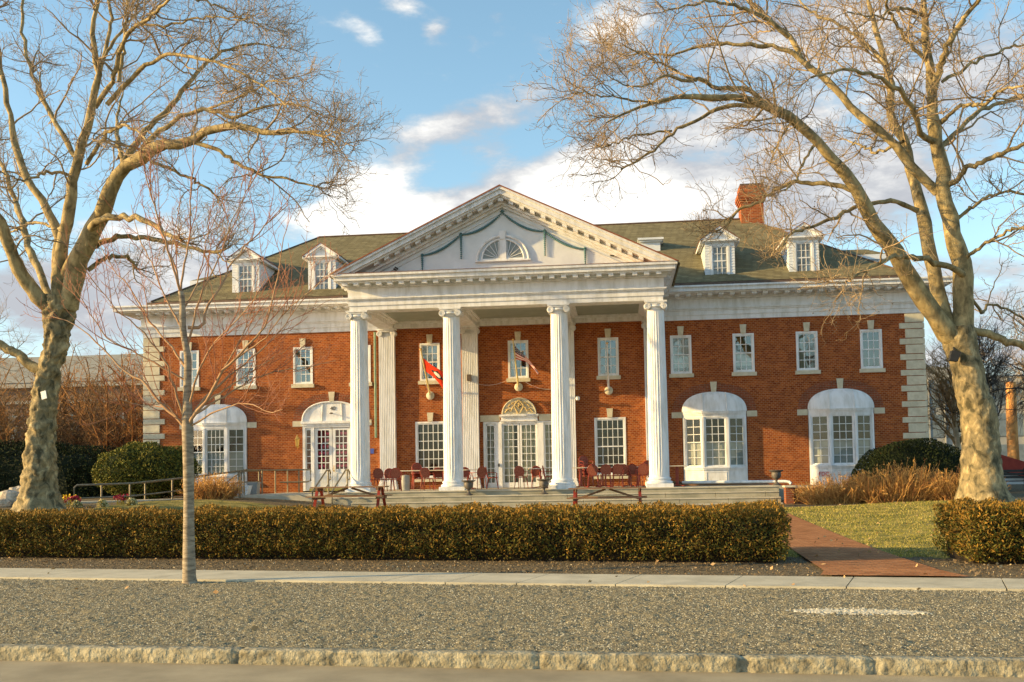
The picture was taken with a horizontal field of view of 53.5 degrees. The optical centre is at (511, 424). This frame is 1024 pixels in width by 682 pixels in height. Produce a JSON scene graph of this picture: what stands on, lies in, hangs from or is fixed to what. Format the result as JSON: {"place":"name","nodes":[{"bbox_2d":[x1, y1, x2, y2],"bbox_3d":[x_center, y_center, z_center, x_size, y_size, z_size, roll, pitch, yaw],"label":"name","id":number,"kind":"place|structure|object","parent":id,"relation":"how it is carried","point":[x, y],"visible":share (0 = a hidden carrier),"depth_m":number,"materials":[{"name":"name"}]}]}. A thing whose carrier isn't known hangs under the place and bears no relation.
{"place":"outdoors","nodes":[
{"label":"outdoors","id":0,"kind":"place"},
{"bbox_2d":[0,660,1023,681],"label":"road","id":1,"kind":"structure","parent":0,"point":[38,671],"depth_m":8.22,"materials":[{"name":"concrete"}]},
{"bbox_2d":[0,644,1023,676],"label":"kerb","id":2,"kind":"structure","parent":1,"relation":"on","point":[804,664],"depth_m":8.38,"materials":[{"name":"stone"}]},
{"bbox_2d":[0,568,1023,591],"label":"sidewalk","id":3,"kind":"structure","parent":0,"point":[890,583],"depth_m":14.16,"materials":[{"name":"concrete"}]},
{"bbox_2d":[0,484,1023,578],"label":"ground","id":4,"kind":"structure","parent":0,"point":[1016,491],"depth_m":16.32,"materials":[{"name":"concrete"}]},
{"bbox_2d":[0,498,11,507],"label":"boulder","id":5,"kind":"object","parent":4,"relation":"on","point":[4,502],"visible":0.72,"depth_m":33.23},
{"bbox_2d":[0,490,18,506],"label":"boulder","id":6,"kind":"object","parent":4,"relation":"on","point":[11,495],"visible":0.5,"depth_m":33.67,"materials":[{"name":"stone"}]},
{"bbox_2d":[0,289,38,410],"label":"grey bare tree","id":7,"kind":"object","parent":4,"relation":"on","point":[12,338],"visible":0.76,"depth_m":63.13,"materials":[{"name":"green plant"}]},
{"bbox_2d":[0,351,95,446],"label":"bare shrub","id":8,"kind":"object","parent":4,"relation":"on","point":[8,433],"visible":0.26,"depth_m":52.21,"materials":[{"name":"brown plant"}]},
{"bbox_2d":[0,439,116,497],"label":"dark evergreen hedge","id":9,"kind":"object","parent":4,"relation":"on","point":[74,467],"visible":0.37,"depth_m":43.20,"materials":[{"name":"green"}]},
{"bbox_2d":[0,340,143,453],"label":"bare shrub","id":10,"kind":"object","parent":4,"relation":"on","point":[65,427],"visible":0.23,"depth_m":53.60,"materials":[{"name":"brown plant"}]},
{"bbox_2d":[64,495,80,506],"bbox_3d":[-14.055,2.449,32.550,0.587,0.412,0.495,-3,-4,41],"label":"flower clump","id":11,"kind":"object","parent":4,"relation":"on","point":[75,497],"visible":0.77,"depth_m":32.58,"materials":[{"name":"red plant"}]},
{"bbox_2d":[0,354,144,440],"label":"long grey roofed building","id":12,"kind":"structure","parent":4,"relation":"on","point":[21,384],"depth_m":103.19,"materials":[{"name":"brick"}]},
{"bbox_2d":[70,500,82,507],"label":"pale cabbage plant","id":13,"kind":"object","parent":4,"relation":"on","point":[76,503],"visible":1,"depth_m":31.87,"materials":[{"name":"beige plant"}]},
{"bbox_2d":[25,348,144,451],"bbox_3d":[-19.516,-0.361,53.065,12.812,8.245,11.749,-1,-3,6],"label":"bare shrub","id":14,"kind":"object","parent":4,"relation":"on","point":[137,435],"visible":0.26,"depth_m":50.59,"materials":[{"name":"brown plant"}]},
{"bbox_2d":[96,499,108,506],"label":"pale cabbage plant","id":15,"kind":"object","parent":4,"relation":"on","point":[102,503],"visible":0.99,"depth_m":31.89,"materials":[{"name":"beige plant"}]},
{"bbox_2d":[90,441,201,498],"bbox_3d":[-14.238,1.852,39.762,4.256,2.503,3.476,-1,-3,6],"label":"rounded evergreen shrub","id":16,"kind":"object","parent":4,"relation":"on","point":[135,461],"visible":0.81,"depth_m":38.61,"materials":[{"name":"green plant"}]},
{"bbox_2d":[0,0,400,511],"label":"plane tree","id":17,"kind":"object","parent":4,"relation":"on","point":[39,487],"visible":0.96,"depth_m":30.15,"materials":[{"name":"brown plant"}]},
{"bbox_2d":[177,471,246,499],"bbox_3d":[-10.992,2.216,37.173,2.640,1.083,2.050,-1,-3,-1],"label":"dry shrub","id":18,"kind":"object","parent":4,"relation":"on","point":[221,489],"visible":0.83,"depth_m":36.98,"materials":[{"name":"brown plant"}]},
{"bbox_2d":[305,486,392,507],"bbox_3d":[-5.601,2.534,35.114,2.640,0.773,1.730,-1,-3,5],"label":"picnic table","id":19,"kind":"object","parent":4,"relation":"on","point":[322,497],"visible":0.94,"depth_m":34.86,"materials":[{"name":"brown wood"}]},
{"bbox_2d":[0,499,792,562],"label":"clipped hedge","id":20,"kind":"object","parent":4,"relation":"on","point":[674,532],"visible":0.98,"depth_m":17.51,"materials":[{"name":"green plant"}]},
{"bbox_2d":[64,483,841,507],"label":"stone terrace","id":21,"kind":"structure","parent":4,"relation":"on","point":[706,494],"depth_m":37.35,"materials":[{"name":"stone"}]},
{"bbox_2d":[73,470,242,498],"bbox_3d":[-12.623,2.354,36.785,0.102,1.382,6.642,-3,-4,41],"label":"ramp handrail","id":22,"kind":"object","parent":21,"relation":"on","point":[171,491],"visible":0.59,"depth_m":36.33,"materials":[{"name":"metal"}]},
{"bbox_2d":[100,471,259,498],"bbox_3d":[-12.282,2.466,39.174,0.889,1.382,7.485,-3,-3,33],"label":"ramp back handrail","id":23,"kind":"object","parent":21,"relation":"on","point":[179,479],"visible":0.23,"depth_m":38.05,"materials":[{"name":"metal"}]},
{"bbox_2d":[237,485,251,494],"bbox_3d":[-10.549,2.603,40.078,0.494,0.380,0.400,-1,-3,6],"label":"white board stand","id":24,"kind":"object","parent":21,"relation":"on","point":[248,488],"visible":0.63,"depth_m":39.89,"materials":[{"name":"paint"}]},
{"bbox_2d":[247,482,260,493],"bbox_3d":[-10.300,2.552,40.557,0.460,0.480,0.420,-1,-3,6],"label":"grey planter box","id":25,"kind":"object","parent":21,"relation":"on","point":[255,489],"visible":0.88,"depth_m":40.37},
{"bbox_2d":[243,469,310,494],"bbox_3d":[-10.024,2.342,41.697,1.190,1.002,4.431,-2,-3,24],"label":"landing handrail","id":26,"kind":"object","parent":21,"relation":"on","point":[287,470],"visible":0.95,"depth_m":43.15,"materials":[{"name":"metal"}]},
{"bbox_2d":[312,469,330,502],"bbox_3d":[-7.257,2.454,38.628,0.111,1.479,1.492,-2,-3,18],"label":"step handrail","id":27,"kind":"object","parent":21,"relation":"on","point":[328,470],"visible":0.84,"depth_m":39.07,"materials":[{"name":"metal"}]},
{"bbox_2d":[331,469,349,504],"bbox_3d":[-6.511,2.438,38.549,0.111,1.479,1.492,-2,-3,18],"label":"step handrail","id":28,"kind":"object","parent":21,"relation":"on","point":[347,471],"visible":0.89,"depth_m":38.84,"materials":[{"name":"metal"}]},
{"bbox_2d":[373,468,387,490],"bbox_3d":[-5.095,2.139,39.284,0.516,0.900,0.521,-2,-3,14],"label":"bistro chair","id":29,"kind":"object","parent":21,"relation":"on","point":[377,473],"visible":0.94,"depth_m":39.09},
{"bbox_2d":[383,468,394,490],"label":"bistro chair","id":30,"kind":"object","parent":21,"relation":"on","point":[387,471],"visible":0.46,"depth_m":40.71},
{"bbox_2d":[390,468,402,490],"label":"bistro chair","id":31,"kind":"object","parent":21,"relation":"on","point":[395,473],"visible":0.97,"depth_m":38.92,"materials":[{"name":"metal"}]},
{"bbox_2d":[401,475,409,490],"bbox_3d":[-4.217,2.308,40.217,0.350,0.620,0.346,-1,-3,6],"label":"litter bin","id":32,"kind":"object","parent":21,"relation":"on","point":[405,481],"visible":0.88,"depth_m":40.06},
{"bbox_2d":[412,468,423,489],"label":"bistro chair","id":33,"kind":"object","parent":21,"relation":"on","point":[417,477],"visible":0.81,"depth_m":41.81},
{"bbox_2d":[400,470,443,483],"bbox_3d":[-3.513,2.220,40.447,1.838,0.795,0.750,-1,-3,6],"label":"terrace table","id":34,"kind":"object","parent":21,"relation":"on","point":[429,470],"visible":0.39,"depth_m":40.04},
{"bbox_2d":[420,467,433,489],"bbox_3d":[-3.342,2.140,39.901,0.516,0.900,0.520,-2,-3,16],"label":"bistro chair","id":35,"kind":"object","parent":21,"relation":"on","point":[425,473],"visible":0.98,"depth_m":39.72,"materials":[{"name":"metal"}]},
{"bbox_2d":[433,467,441,488],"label":"bistro chair","id":36,"kind":"object","parent":21,"relation":"on","point":[437,474],"visible":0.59,"depth_m":40.50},
{"bbox_2d":[463,467,471,479],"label":"bistro chair","id":37,"kind":"object","parent":21,"relation":"on","point":[466,472],"visible":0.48,"depth_m":41.22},
{"bbox_2d":[462,480,475,494],"bbox_3d":[-1.616,2.362,37.820,0.540,0.560,0.540,-1,-3,6],"label":"cast iron urn","id":38,"kind":"object","parent":21,"relation":"on","point":[468,485],"visible":1,"depth_m":37.69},
{"bbox_2d":[472,466,486,488],"bbox_3d":[-1.287,2.119,40.190,0.516,0.900,0.520,1,-3,-29],"label":"bistro chair","id":39,"kind":"object","parent":21,"relation":"on","point":[481,472],"visible":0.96,"depth_m":40.02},
{"bbox_2d":[485,467,498,488],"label":"bistro chair","id":40,"kind":"object","parent":21,"relation":"on","point":[496,477],"visible":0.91,"depth_m":40.37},
{"bbox_2d":[514,466,527,488],"bbox_3d":[0.360,2.097,40.312,0.516,0.900,0.521,-2,-3,21],"label":"bistro chair","id":41,"kind":"object","parent":21,"relation":"on","point":[519,471],"visible":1,"depth_m":40.14,"materials":[{"name":"metal"}]},
{"bbox_2d":[530,466,542,487],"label":"bistro chair","id":42,"kind":"object","parent":21,"relation":"on","point":[534,472],"visible":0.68,"depth_m":41.09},
{"bbox_2d":[537,479,550,493],"bbox_3d":[1.179,2.299,37.522,0.540,0.560,0.540,-1,-3,6],"label":"cast iron urn","id":43,"kind":"object","parent":21,"relation":"on","point":[543,483],"visible":1,"depth_m":37.39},
{"bbox_2d":[572,467,588,486],"bbox_3d":[2.732,2.094,40.084,0.678,0.792,0.700,-1,-3,6],"label":"terrace table","id":44,"kind":"object","parent":21,"relation":"on","point":[581,482],"visible":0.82,"depth_m":40.05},
{"bbox_2d":[579,465,593,486],"bbox_3d":[2.995,2.090,41.086,0.516,0.900,0.520,0,-3,-24],"label":"bistro chair","id":45,"kind":"object","parent":21,"relation":"on","point":[586,474],"visible":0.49,"depth_m":40.96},
{"bbox_2d":[587,464,599,487],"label":"bistro chair","id":46,"kind":"object","parent":21,"relation":"on","point":[592,470],"visible":1,"depth_m":38.82,"materials":[{"name":"metal"}]},
{"bbox_2d":[596,467,611,486],"bbox_3d":[3.646,2.083,40.187,0.807,0.792,0.700,-1,-3,6],"label":"terrace table","id":47,"kind":"object","parent":21,"relation":"on","point":[602,485],"visible":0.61,"depth_m":40.14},
{"bbox_2d":[599,464,611,487],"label":"bistro chair","id":48,"kind":"object","parent":21,"relation":"on","point":[605,470],"visible":0.97,"depth_m":38.76,"materials":[{"name":"metal"}]},
{"bbox_2d":[612,464,623,486],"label":"bistro chair","id":49,"kind":"object","parent":21,"relation":"on","point":[617,469],"visible":0.97,"depth_m":38.81,"materials":[{"name":"metal"}]},
{"bbox_2d":[618,464,631,486],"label":"bistro chair","id":50,"kind":"object","parent":21,"relation":"on","point":[625,469],"visible":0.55,"depth_m":39.56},
{"bbox_2d":[627,464,640,486],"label":"bistro chair","id":51,"kind":"object","parent":21,"relation":"on","point":[632,468],"visible":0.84,"depth_m":39.70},
{"bbox_2d":[635,463,648,486],"bbox_3d":[4.964,1.934,38.615,0.516,0.900,0.520,-1,-3,-4],"label":"bistro chair","id":52,"kind":"object","parent":21,"relation":"on","point":[643,468],"visible":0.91,"depth_m":38.41,"materials":[{"name":"metal"}]},
{"bbox_2d":[669,465,685,485],"bbox_3d":[6.288,1.964,38.700,0.648,0.792,0.600,-1,-3,6],"label":"terrace table","id":53,"kind":"object","parent":21,"relation":"on","point":[677,475],"visible":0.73,"depth_m":38.67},
{"bbox_2d":[682,480,791,484],"bbox_3d":[8.499,2.218,38.474,4.084,0.213,0.163,-2,-3,17],"label":"white pipe","id":54,"kind":"object","parent":21,"relation":"on","point":[738,481],"visible":0.99,"depth_m":38.43,"materials":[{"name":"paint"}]},
{"bbox_2d":[769,470,783,484],"bbox_3d":[9.646,1.947,37.081,0.540,0.560,0.540,-1,-3,6],"label":"cast iron urn","id":55,"kind":"object","parent":21,"relation":"on","point":[776,475],"visible":1,"depth_m":36.95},
{"bbox_2d":[0,578,1023,656],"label":"gravel verge","id":56,"kind":"structure","parent":4,"relation":"on","point":[476,635],"depth_m":10.55,"materials":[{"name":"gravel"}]},
{"bbox_2d":[20,85,347,584],"bbox_3d":[-4.831,-1.415,14.793,5.627,7.533,2.717,-1,-3,6],"label":"young street tree","id":57,"kind":"object","parent":56,"relation":"on","point":[186,423],"visible":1,"depth_m":14.78,"materials":[{"name":"brown plant"}]},
{"bbox_2d":[8,501,1001,630],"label":"fallen leaves","id":58,"kind":"object","parent":56,"relation":"on","point":[254,627],"visible":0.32,"depth_m":15.08,"materials":[{"name":"brown plant"}]},
{"bbox_2d":[785,607,931,615],"bbox_3d":[3.562,1.936,10.505,1.414,0.021,0.665,-1,-3,6],"label":"pale gravel patch","id":59,"kind":"object","parent":56,"relation":"on","point":[852,611],"visible":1,"depth_m":10.48,"materials":[{"name":"beige"}]},
{"bbox_2d":[0,557,1023,576],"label":"mulch chips","id":60,"kind":"object","parent":4,"relation":"on","point":[260,560],"visible":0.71,"depth_m":16.38,"materials":[{"name":"beige"}]},
{"bbox_2d":[110,183,952,495],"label":"brick club house","id":61,"kind":"structure","parent":4,"relation":"on","point":[722,367],"depth_m":42.67,"materials":[{"name":"brick"}]},
{"bbox_2d":[177,342,200,390],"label":"window","id":62,"kind":"structure","parent":61,"relation":"in","point":[194,370],"depth_m":45.07,"materials":[{"name":"white paint"}]},
{"bbox_2d":[193,404,247,491],"bbox_3d":[-12.961,1.098,44.588,2.672,3.976,0.580,-1,-3,6],"label":"bay window","id":63,"kind":"structure","parent":61,"relation":"in","point":[231,418],"depth_m":44.53,"materials":[{"name":"white paint"}]},
{"bbox_2d":[234,340,256,389],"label":"window","id":64,"kind":"structure","parent":61,"relation":"in","point":[238,384],"depth_m":44.79,"materials":[{"name":"white paint"}]},
{"bbox_2d":[291,338,314,387],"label":"window","id":65,"kind":"structure","parent":61,"relation":"in","point":[296,375],"depth_m":44.54,"materials":[{"name":"white paint"}]},
{"bbox_2d":[300,401,350,490],"bbox_3d":[-7.831,0.928,44.150,2.720,3.895,0.430,-1,-3,6],"label":"side door","id":66,"kind":"structure","parent":61,"relation":"in","point":[325,447],"depth_m":44.28,"materials":[{"name":"white paint"}]},
{"bbox_2d":[349,345,372,386],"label":"window","id":67,"kind":"structure","parent":61,"relation":"in","point":[369,346],"depth_m":44.19,"materials":[{"name":"white paint"}]},
{"bbox_2d":[420,348,433,399],"bbox_3d":[-3.643,-2.105,42.838,0.360,2.000,2.090,-1,-3,6],"label":"wall flagpole","id":68,"kind":"object","parent":61,"relation":"attached to","point":[429,395],"depth_m":43.28,"materials":[{"name":"metal"}]},
{"bbox_2d":[423,358,442,387],"bbox_3d":[-3.049,-1.790,42.505,1.369,1.974,0.549,-1,-3,-5],"label":"red flag","id":69,"kind":"object","parent":68,"relation":"hanging from","point":[435,372],"visible":0.52,"depth_m":42.48,"materials":[{"name":"red fabric"}]},
{"bbox_2d":[418,334,439,384],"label":"window","id":70,"kind":"structure","parent":61,"relation":"in","point":[430,351],"depth_m":43.94,"materials":[{"name":"white paint"}]},
{"bbox_2d":[415,413,443,481],"bbox_3d":[-3.497,0.985,43.752,1.460,2.973,0.250,-1,-3,6],"label":"window","id":71,"kind":"structure","parent":61,"relation":"in","point":[429,415],"depth_m":43.77,"materials":[{"name":"white paint"}]},
{"bbox_2d":[512,339,522,390],"bbox_3d":[0.160,-2.460,42.446,0.360,2.000,2.090,-1,-3,6],"label":"wall flagpole","id":72,"kind":"object","parent":61,"relation":"attached to","point":[518,386],"depth_m":42.90,"materials":[{"name":"metal"}]},
{"bbox_2d":[514,345,537,373],"bbox_3d":[0.587,-2.672,41.882,0.983,1.246,0.597,-1,-3,6],"label":"striped flag","id":73,"kind":"object","parent":72,"relation":"hanging from","point":[519,355],"visible":1,"depth_m":41.93,"materials":[{"name":"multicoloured fabric"}]},
{"bbox_2d":[483,414,551,487],"bbox_3d":[0.336,1.131,43.343,3.100,3.110,0.430,-1,-3,6],"label":"entrance door","id":74,"kind":"structure","parent":61,"relation":"in","point":[534,446],"depth_m":43.41,"materials":[{"name":"white paint"}]},
{"bbox_2d":[506,331,529,381],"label":"window","id":75,"kind":"structure","parent":61,"relation":"in","point":[511,362],"depth_m":43.52,"materials":[{"name":"white paint"}]},
{"bbox_2d":[604,342,612,394],"bbox_3d":[3.971,-2.296,42.028,0.360,2.000,2.090,-1,-3,6],"label":"wall flagpole","id":76,"kind":"object","parent":61,"relation":"attached to","point":[608,390],"depth_m":42.51,"materials":[{"name":"metal"}]},
{"bbox_2d":[597,329,620,379],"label":"window","id":77,"kind":"structure","parent":61,"relation":"in","point":[616,375],"depth_m":43.10,"materials":[{"name":"white paint"}]},
{"bbox_2d":[594,408,627,478],"bbox_3d":[4.158,0.813,42.937,1.460,2.973,0.250,-1,-3,6],"label":"window","id":78,"kind":"structure","parent":61,"relation":"in","point":[609,410],"depth_m":42.94,"materials":[{"name":"white paint"}]},
{"bbox_2d":[669,326,693,377],"bbox_3d":[7.116,-3.043,42.813,1.020,2.162,0.270,-1,-3,6],"label":"window","id":79,"kind":"structure","parent":61,"relation":"in","point":[680,349],"depth_m":42.83,"materials":[{"name":"white paint"}]},
{"bbox_2d":[682,392,747,480],"bbox_3d":[8.462,0.617,42.307,2.672,3.976,0.580,-1,-3,6],"label":"bay window","id":80,"kind":"structure","parent":61,"relation":"in","point":[718,460],"depth_m":42.25,"materials":[{"name":"white paint"}]},
{"bbox_2d":[732,324,756,375],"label":"window","id":81,"kind":"structure","parent":61,"relation":"in","point":[741,359],"depth_m":42.53,"materials":[{"name":"white paint"}]},
{"bbox_2d":[795,322,820,374],"bbox_3d":[12.271,-3.156,42.314,1.020,2.162,0.370,-1,-3,6],"label":"window","id":82,"kind":"structure","parent":61,"relation":"in","point":[800,336],"depth_m":42.26,"materials":[{"name":"white paint"}]},
{"bbox_2d":[808,388,874,484],"bbox_3d":[13.582,0.502,41.762,2.672,3.976,0.580,-1,-3,6],"label":"bay window","id":83,"kind":"structure","parent":61,"relation":"in","point":[833,455],"depth_m":41.73,"materials":[{"name":"white paint"}]},
{"bbox_2d":[859,320,885,372],"bbox_3d":[14.840,-3.217,41.981,1.020,2.162,0.250,-1,-3,6],"label":"window","id":84,"kind":"structure","parent":61,"relation":"in","point":[864,369],"depth_m":41.95,"materials":[{"name":"white paint"}]},
{"bbox_2d":[567,487,646,506],"bbox_3d":[3.224,2.519,34.266,2.640,0.773,1.730,-1,-3,7],"label":"picnic table","id":85,"kind":"object","parent":4,"relation":"on","point":[575,498],"visible":0.89,"depth_m":34.02,"materials":[{"name":"brown wood"}]},
{"bbox_2d":[790,471,893,504],"bbox_3d":[11.037,2.134,34.198,3.458,1.146,2.820,-1,-3,6],"label":"dry shrub","id":86,"kind":"object","parent":4,"relation":"on","point":[823,495],"visible":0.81,"depth_m":33.71,"materials":[{"name":"brown plant"}]},
{"bbox_2d":[840,457,959,503],"bbox_3d":[13.019,1.864,33.776,4.285,1.548,3.020,-1,-3,6],"label":"dry shrub","id":87,"kind":"object","parent":4,"relation":"on","point":[903,490],"visible":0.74,"depth_m":33.28,"materials":[{"name":"brown plant"}]},
{"bbox_2d":[849,437,960,484],"bbox_3d":[15.023,1.611,38.170,4.784,2.258,3.490,-1,-3,6],"label":"domed yew shrub","id":88,"kind":"object","parent":4,"relation":"on","point":[918,449],"visible":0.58,"depth_m":37.35,"materials":[{"name":"green plant"}]},
{"bbox_2d":[916,466,1011,500],"bbox_3d":[14.659,1.916,33.232,3.171,1.302,2.719,-1,-3,6],"label":"dry shrub","id":89,"kind":"object","parent":4,"relation":"on","point":[944,493],"visible":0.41,"depth_m":32.88,"materials":[{"name":"brown plant"}]},
{"bbox_2d":[924,321,1009,456],"bbox_3d":[24.342,-1.276,55.949,5.916,9.494,6.139,-1,-3,6],"label":"birch tree","id":90,"kind":"object","parent":4,"relation":"on","point":[956,439],"visible":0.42,"depth_m":55.66,"materials":[{"name":"plant"}]},
{"bbox_2d":[926,367,1023,460],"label":"glass office block","id":91,"kind":"structure","parent":4,"relation":"on","point":[932,433],"depth_m":107.30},
{"bbox_2d":[927,312,1023,437],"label":"bare tree","id":92,"kind":"object","parent":4,"relation":"on","point":[999,364],"visible":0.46,"depth_m":54.40,"materials":[{"name":"brown plant"}]},
{"bbox_2d":[931,496,1023,563],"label":"clipped hedge","id":93,"kind":"object","parent":4,"relation":"on","point":[975,531],"visible":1,"depth_m":15.05,"materials":[{"name":"green plant"}]},
{"bbox_2d":[986,306,1023,431],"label":"weeping tree","id":94,"kind":"object","parent":4,"relation":"on","point":[1018,390],"visible":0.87,"depth_m":48.61,"materials":[{"name":"brown plant"}]},
{"bbox_2d":[996,300,1023,413],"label":"tall bare tree","id":95,"kind":"object","parent":4,"relation":"on","point":[1022,360],"visible":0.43,"depth_m":68.85,"materials":[{"name":"brown plant"}]},
{"bbox_2d":[1001,455,1023,483],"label":"red roofed booth","id":96,"kind":"object","parent":4,"relation":"on","point":[1009,463],"visible":0.21,"depth_m":54.63,"materials":[{"name":"paint"}]},
{"bbox_2d":[1006,382,1019,459],"bbox_3d":[32.030,0.577,64.997,0.750,6.610,0.720,-1,-3,6],"label":"timber post","id":97,"kind":"object","parent":4,"relation":"on","point":[1012,442],"visible":0.63,"depth_m":64.78,"materials":[{"name":"brown wood"}]},
{"bbox_2d":[1003,469,1023,481],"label":"park bench","id":98,"kind":"object","parent":4,"relation":"on","point":[1021,470],"visible":0.33,"depth_m":42.29,"materials":[{"name":"black metal"}]},
{"bbox_2d":[0,0,1023,579],"label":"sky","id":99,"kind":"structure","parent":0,"point":[445,66],"materials":[{"name":"blue"}]},
{"bbox_2d":[92,499,1007,558],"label":"lawn","id":100,"kind":"structure","parent":0,"point":[171,504],"depth_m":25.51,"materials":[{"name":"plant"}]},
{"bbox_2d":[113,494,128,504],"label":"flower clump","id":101,"kind":"object","parent":100,"relation":"on","point":[122,499],"visible":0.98,"depth_m":32.94,"materials":[{"name":"red plant"}]},
{"bbox_2d":[125,497,137,505],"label":"pale cabbage plant","id":102,"kind":"object","parent":100,"relation":"on","point":[131,501],"visible":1,"depth_m":32.30,"materials":[{"name":"beige plant"}]},
{"bbox_2d":[503,0,1023,502],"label":"plane tree","id":103,"kind":"object","parent":100,"relation":"on","point":[981,458],"visible":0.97,"depth_m":28.45,"materials":[{"name":"brown plant"}]},
{"bbox_2d":[948,347,960,361],"bbox_3d":[12.397,-1.967,28.524,0.320,0.440,0.318,-1,-3,6],"label":"tree floodlight","id":104,"kind":"object","parent":103,"relation":"attached to","point":[954,355],"visible":1,"depth_m":28.37,"materials":[{"name":"black metal"}]},
{"bbox_2d":[696,500,1009,526],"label":"grass","id":105,"kind":"structure","parent":100,"relation":"on","point":[860,517],"depth_m":26.82,"materials":[{"name":"green"}]},
{"bbox_2d":[782,525,954,557],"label":"grass","id":106,"kind":"structure","parent":100,"relation":"on","point":[909,541],"depth_m":19.79,"materials":[{"name":"green"}]},
{"bbox_2d":[754,513,965,575],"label":"brick path","id":107,"kind":"structure","parent":0,"point":[845,560],"depth_m":16.41,"materials":[{"name":"brick"}]},
{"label":"bistro chair","id":108,"kind":"object","parent":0,"visible":0},
{"bbox_2d":[579,459,593,480],"bbox_3d":[2.994,1.833,41.139,0.516,0.900,0.521,0,-3,-24],"label":"bistro chair","id":109,"kind":"object","parent":108,"relation":"on","point":[583,466],"visible":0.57,"depth_m":41.21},
{"bbox_2d":[579,455,593,476],"bbox_3d":[2.993,1.704,41.166,0.516,0.900,0.521,0,-3,-24],"label":"bistro chair","id":110,"kind":"object","parent":109,"relation":"on","point":[582,457],"visible":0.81,"depth_m":41.36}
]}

